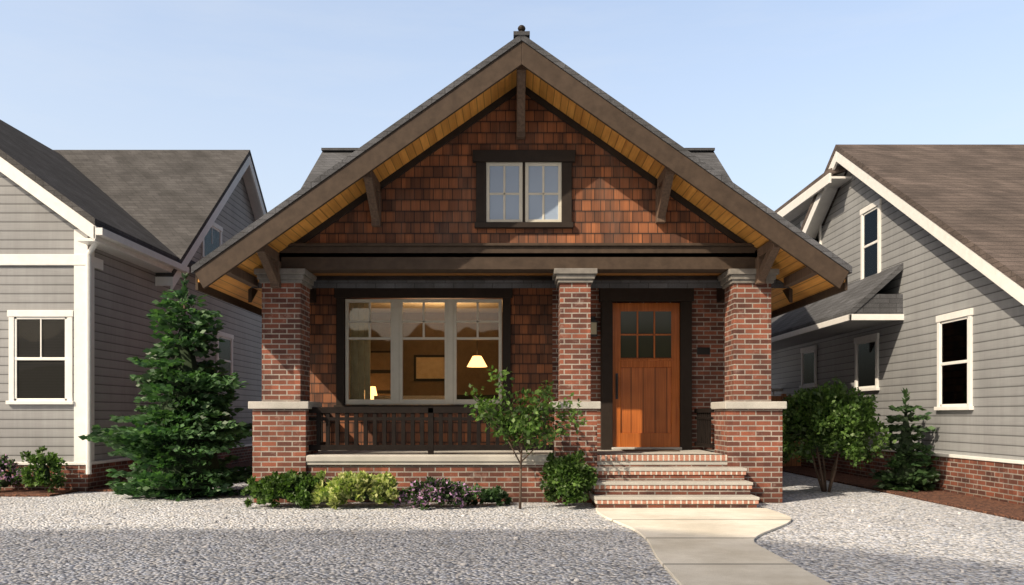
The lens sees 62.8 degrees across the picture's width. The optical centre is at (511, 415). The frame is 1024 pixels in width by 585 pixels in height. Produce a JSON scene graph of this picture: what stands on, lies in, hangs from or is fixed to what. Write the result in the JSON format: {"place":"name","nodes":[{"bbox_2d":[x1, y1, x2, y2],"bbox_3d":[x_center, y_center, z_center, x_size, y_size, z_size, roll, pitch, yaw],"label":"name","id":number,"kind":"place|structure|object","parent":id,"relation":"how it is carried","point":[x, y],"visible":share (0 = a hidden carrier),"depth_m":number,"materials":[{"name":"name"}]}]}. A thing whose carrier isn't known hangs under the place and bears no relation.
{"place":"outdoors","nodes":[
{"label":"outdoors","id":0,"kind":"place"},
{"bbox_2d":[0,172,261,461],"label":"house walls","id":1,"kind":"structure","parent":0,"point":[126,293],"depth_m":14.46,"materials":[{"name":"grey wood"}]},
{"bbox_2d":[0,155,265,473],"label":"house trim","id":2,"kind":"structure","parent":1,"relation":"attached to","point":[89,238],"depth_m":13.96,"materials":[{"name":"white wood"}]},
{"bbox_2d":[17,319,64,397],"bbox_3d":[-7.860,-0.940,13.998,0.800,1.320,0.003,0,0,0],"label":"blind window","id":3,"kind":"structure","parent":2,"relation":"attached to","point":[40,378],"depth_m":14.00,"materials":[{"name":"black glass"}]},
{"bbox_2d":[204,228,218,255],"bbox_3d":[-7.098,-4.045,19.800,0.003,0.770,1.020,0,0,0],"label":"blind window","id":4,"kind":"structure","parent":2,"relation":"attached to","point":[209,247],"depth_m":19.73,"materials":[{"name":"glass"}]},
{"bbox_2d":[219,338,229,379],"bbox_3d":[-7.098,-1.345,20.675,0.003,1.070,0.870,0,0,0],"label":"blind window","id":5,"kind":"structure","parent":2,"relation":"attached to","point":[224,348],"depth_m":20.76,"materials":[{"name":"grey glass"}]},
{"bbox_2d":[0,120,266,276],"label":"house roof","id":6,"kind":"structure","parent":1,"relation":"on","point":[165,203],"depth_m":19.11,"materials":[{"name":"grey"}]},
{"bbox_2d":[0,466,1023,584],"bbox_3d":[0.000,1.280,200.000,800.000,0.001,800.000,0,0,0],"label":"gravel ground","id":7,"kind":"structure","parent":0,"point":[828,543],"depth_m":8.43,"materials":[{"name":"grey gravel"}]},
{"bbox_2d":[1,446,251,491],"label":"brick foundation","id":8,"kind":"object","parent":7,"relation":"on","point":[78,478],"visible":0.42,"depth_m":14.19,"materials":[{"name":"red brick"}]},
{"bbox_2d":[78,272,251,501],"bbox_3d":[-5.246,-0.487,13.308,2.772,3.579,2.453,0,0,0],"label":"conifer","id":9,"kind":"object","parent":7,"relation":"on","point":[220,430],"depth_m":12.91,"materials":[{"name":"green plant"}]},
{"bbox_2d":[240,469,326,508],"bbox_3d":[-3.133,1.027,11.771,1.271,0.564,0.992,0,0,0],"label":"round shrub","id":10,"kind":"object","parent":7,"relation":"on","point":[268,488],"depth_m":11.49,"materials":[{"name":"green plant"}]},
{"bbox_2d":[310,469,398,509],"bbox_3d":[-2.174,1.018,11.672,1.308,0.542,0.962,0,0,0],"label":"variegated shrub","id":11,"kind":"object","parent":7,"relation":"on","point":[341,488],"depth_m":11.46,"materials":[{"name":"plant"}]},
{"bbox_2d":[394,476,485,509],"bbox_3d":[-0.985,1.070,11.626,1.219,0.450,0.905,0,0,27],"label":"flowering shrub","id":12,"kind":"object","parent":7,"relation":"on","point":[421,492],"depth_m":11.45,"materials":[{"name":"purple plant"}]},
{"bbox_2d":[467,483,511,505],"bbox_3d":[-0.326,1.128,11.904,0.682,0.340,0.541,0,0,0],"label":"shrub","id":13,"kind":"object","parent":7,"relation":"on","point":[499,492],"depth_m":11.80,"materials":[{"name":"green plant"}]},
{"bbox_2d":[0,461,1023,520],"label":"mulch beds","id":14,"kind":"object","parent":7,"relation":"on","point":[995,507],"visible":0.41,"depth_m":13.16,"materials":[{"name":"brown soil"}]},
{"bbox_2d":[0,454,24,489],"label":"shrub","id":15,"kind":"object","parent":14,"relation":"on","point":[10,465],"depth_m":13.57,"materials":[{"name":"plant"}]},
{"bbox_2d":[20,445,67,492],"bbox_3d":[-7.583,0.886,13.549,0.746,0.796,0.622,0,0,0],"label":"shrub","id":16,"kind":"object","parent":14,"relation":"on","point":[52,460],"depth_m":13.46,"materials":[{"name":"green plant"}]},
{"bbox_2d":[539,449,597,504],"bbox_3d":[0.790,0.852,11.607,0.743,0.769,0.762,0,0,-32],"label":"shrub","id":17,"kind":"object","parent":14,"relation":"on","point":[556,469],"depth_m":11.45,"materials":[{"name":"green plant"}]},
{"bbox_2d":[868,388,940,491],"bbox_3d":[6.596,0.407,14.002,1.225,1.755,1.229,0,0,0],"label":"conifer","id":18,"kind":"object","parent":14,"relation":"on","point":[924,477],"depth_m":13.86,"materials":[{"name":"green plant"}]},
{"bbox_2d":[252,283,782,502],"bbox_3d":[0.080,-0.450,13.250,7.720,3.460,2.100,0,0,0],"label":"masonry","id":19,"kind":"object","parent":7,"relation":"on","point":[733,332],"visible":0.48,"depth_m":12.29,"materials":[{"name":"red brick"}]},
{"bbox_2d":[309,407,713,453],"bbox_3d":[-0.035,0.235,13.230,6.340,0.710,1.740,0,0,0],"label":"porch railing","id":20,"kind":"object","parent":19,"relation":"attached to","point":[704,418],"visible":0.81,"depth_m":12.37,"materials":[{"name":"brown wood"}]},
{"bbox_2d":[248,401,786,464],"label":"stone caps","id":21,"kind":"object","parent":19,"relation":"on","point":[414,457],"visible":0.76,"depth_m":12.22,"materials":[{"name":"beige stone"}]},
{"bbox_2d":[306,94,735,444],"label":"house shingle walls","id":22,"kind":"structure","parent":7,"relation":"on","point":[431,198],"depth_m":12.36,"materials":[{"name":"brown wood"}]},
{"bbox_2d":[345,299,501,404],"bbox_3d":[-1.485,-1.064,14.113,2.654,1.772,0.095,0,0,0],"label":"sash window","id":23,"kind":"structure","parent":22,"relation":"attached to","point":[397,338],"depth_m":14.07,"materials":[{"name":"beige paint"}]},
{"bbox_2d":[349,303,498,398],"bbox_3d":[-1.470,-0.795,16.050,3.800,2.950,3.500,0,0,0],"label":"room","id":24,"kind":"object","parent":22,"relation":"attached to","point":[423,367],"visible":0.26,"depth_m":17.70,"materials":[{"name":"beige paint"}]},
{"bbox_2d":[370,356,486,398],"bbox_3d":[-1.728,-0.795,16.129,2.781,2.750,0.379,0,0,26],"label":"table lamp","id":25,"kind":"object","parent":24,"relation":"in","point":[476,361],"visible":0.54,"depth_m":15.51,"materials":[{"name":"beige fabric"}]},
{"bbox_2d":[248,148,792,301],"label":"roof","id":26,"kind":"structure","parent":22,"relation":"attached to","point":[328,158],"depth_m":12.90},
{"bbox_2d":[194,25,848,449],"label":"house trim","id":27,"kind":"structure","parent":22,"relation":"attached to","point":[732,269],"depth_m":12.30,"materials":[{"name":"brown wood"}]},
{"bbox_2d":[225,66,817,287],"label":"roof brackets","id":28,"kind":"object","parent":22,"relation":"attached to","point":[765,256],"visible":0.84,"depth_m":11.95,"materials":[{"name":"brown wood"}]},
{"bbox_2d":[486,162,561,221],"bbox_3d":[0.175,-3.275,12.345,1.110,0.890,0.030,0,0,0],"label":"window frame","id":29,"kind":"object","parent":22,"relation":"attached to","point":[520,193],"visible":1,"depth_m":12.33,"materials":[{"name":"beige wood"}]},
{"bbox_2d":[490,166,557,218],"bbox_3d":[0.175,-3.275,12.351,1.010,0.790,0.006,0,0,0],"label":"gable window glass","id":30,"kind":"object","parent":29,"relation":"in","point":[535,186],"visible":1,"depth_m":12.35,"materials":[{"name":"glass"}]},
{"bbox_2d":[591,316,597,336],"bbox_3d":[1.350,-1.485,14.000,0.150,0.350,0.200,0,0,0],"label":"lantern","id":31,"kind":"object","parent":22,"relation":"attached to","point":[594,328],"visible":0.6,"depth_m":13.91,"materials":[{"name":"metal"}]},
{"bbox_2d":[621,347,709,451],"bbox_3d":[2.570,-0.280,13.725,1.520,1.720,0.750,0,0,0],"label":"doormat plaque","id":32,"kind":"object","parent":22,"relation":"attached to","point":[703,350],"visible":0.99,"depth_m":13.79,"materials":[{"name":"metal"}]},
{"bbox_2d":[463,365,587,508],"bbox_3d":[0.173,0.305,11.463,1.683,1.951,1.236,0,0,-21],"label":"sapling","id":33,"kind":"object","parent":7,"relation":"on","point":[515,425],"depth_m":11.35,"materials":[{"name":"green plant"}]},
{"bbox_2d":[589,454,759,507],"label":"steps","id":34,"kind":"structure","parent":7,"relation":"on","point":[672,487],"depth_m":11.63,"materials":[{"name":"brick"}]},
{"bbox_2d":[771,394,800,465],"bbox_3d":[5.515,0.380,20.480,3.170,1.800,0.160,0,0,0],"label":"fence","id":35,"kind":"object","parent":7,"relation":"on","point":[793,462],"visible":0.07,"depth_m":20.50,"materials":[{"name":"brown wood"}]},
{"bbox_2d":[782,375,896,491],"bbox_3d":[5.289,0.311,14.102,1.844,1.951,1.906,0,0,0],"label":"shrub","id":36,"kind":"object","parent":7,"relation":"on","point":[854,412],"depth_m":13.62,"materials":[{"name":"green plant"}]},
{"bbox_2d":[771,171,1023,460],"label":"house walls","id":37,"kind":"structure","parent":7,"relation":"on","point":[932,279],"depth_m":14.50,"materials":[{"name":"grey wood"}]},
{"bbox_2d":[804,209,966,403],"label":"window panes","id":38,"kind":"object","parent":37,"relation":"in","point":[954,376],"visible":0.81,"depth_m":13.80,"materials":[{"name":"black glass"}]},
{"bbox_2d":[771,144,1023,337],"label":"house roof","id":39,"kind":"structure","parent":37,"relation":"on","point":[970,196],"depth_m":15.22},
{"bbox_2d":[771,151,1023,463],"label":"house trim","id":40,"kind":"structure","parent":37,"relation":"attached to","point":[827,186],"depth_m":15.56,"materials":[{"name":"white wood"}]},
{"bbox_2d":[801,443,1023,504],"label":"brick foundation","id":41,"kind":"object","parent":7,"relation":"on","point":[999,481],"depth_m":13.04,"materials":[{"name":"red brick"}]},
{"bbox_2d":[0,0,1023,211],"label":"sky","id":42,"kind":"structure","parent":0,"point":[772,86],"materials":[{"name":"blue"}]},
{"bbox_2d":[198,69,844,310],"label":"roof soffit","id":43,"kind":"structure","parent":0,"point":[785,263],"depth_m":12.14,"materials":[{"name":"brown wood"}]},
{"bbox_2d":[191,31,851,274],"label":"house roof","id":44,"kind":"structure","parent":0,"point":[520,36],"depth_m":11.28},
{"bbox_2d":[613,303,679,446],"bbox_3d":[2.245,-0.670,14.055,1.130,2.420,0.090,0,0,0],"label":"door","id":45,"kind":"structure","parent":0,"point":[646,408],"depth_m":14.06,"materials":[{"name":"brown wood"}]},
{"bbox_2d":[616,373,617,398],"bbox_3d":[1.755,-0.485,14.009,0.040,0.430,0.062,0,0,0],"label":"door handle","id":46,"kind":"object","parent":45,"relation":"attached to","point":[616,385],"visible":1,"depth_m":13.99,"materials":[{"name":"black metal"}]},
{"bbox_2d":[596,508,831,584],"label":"path","id":47,"kind":"structure","parent":0,"point":[704,546],"depth_m":8.18,"materials":[{"name":"concrete"}]}
]}

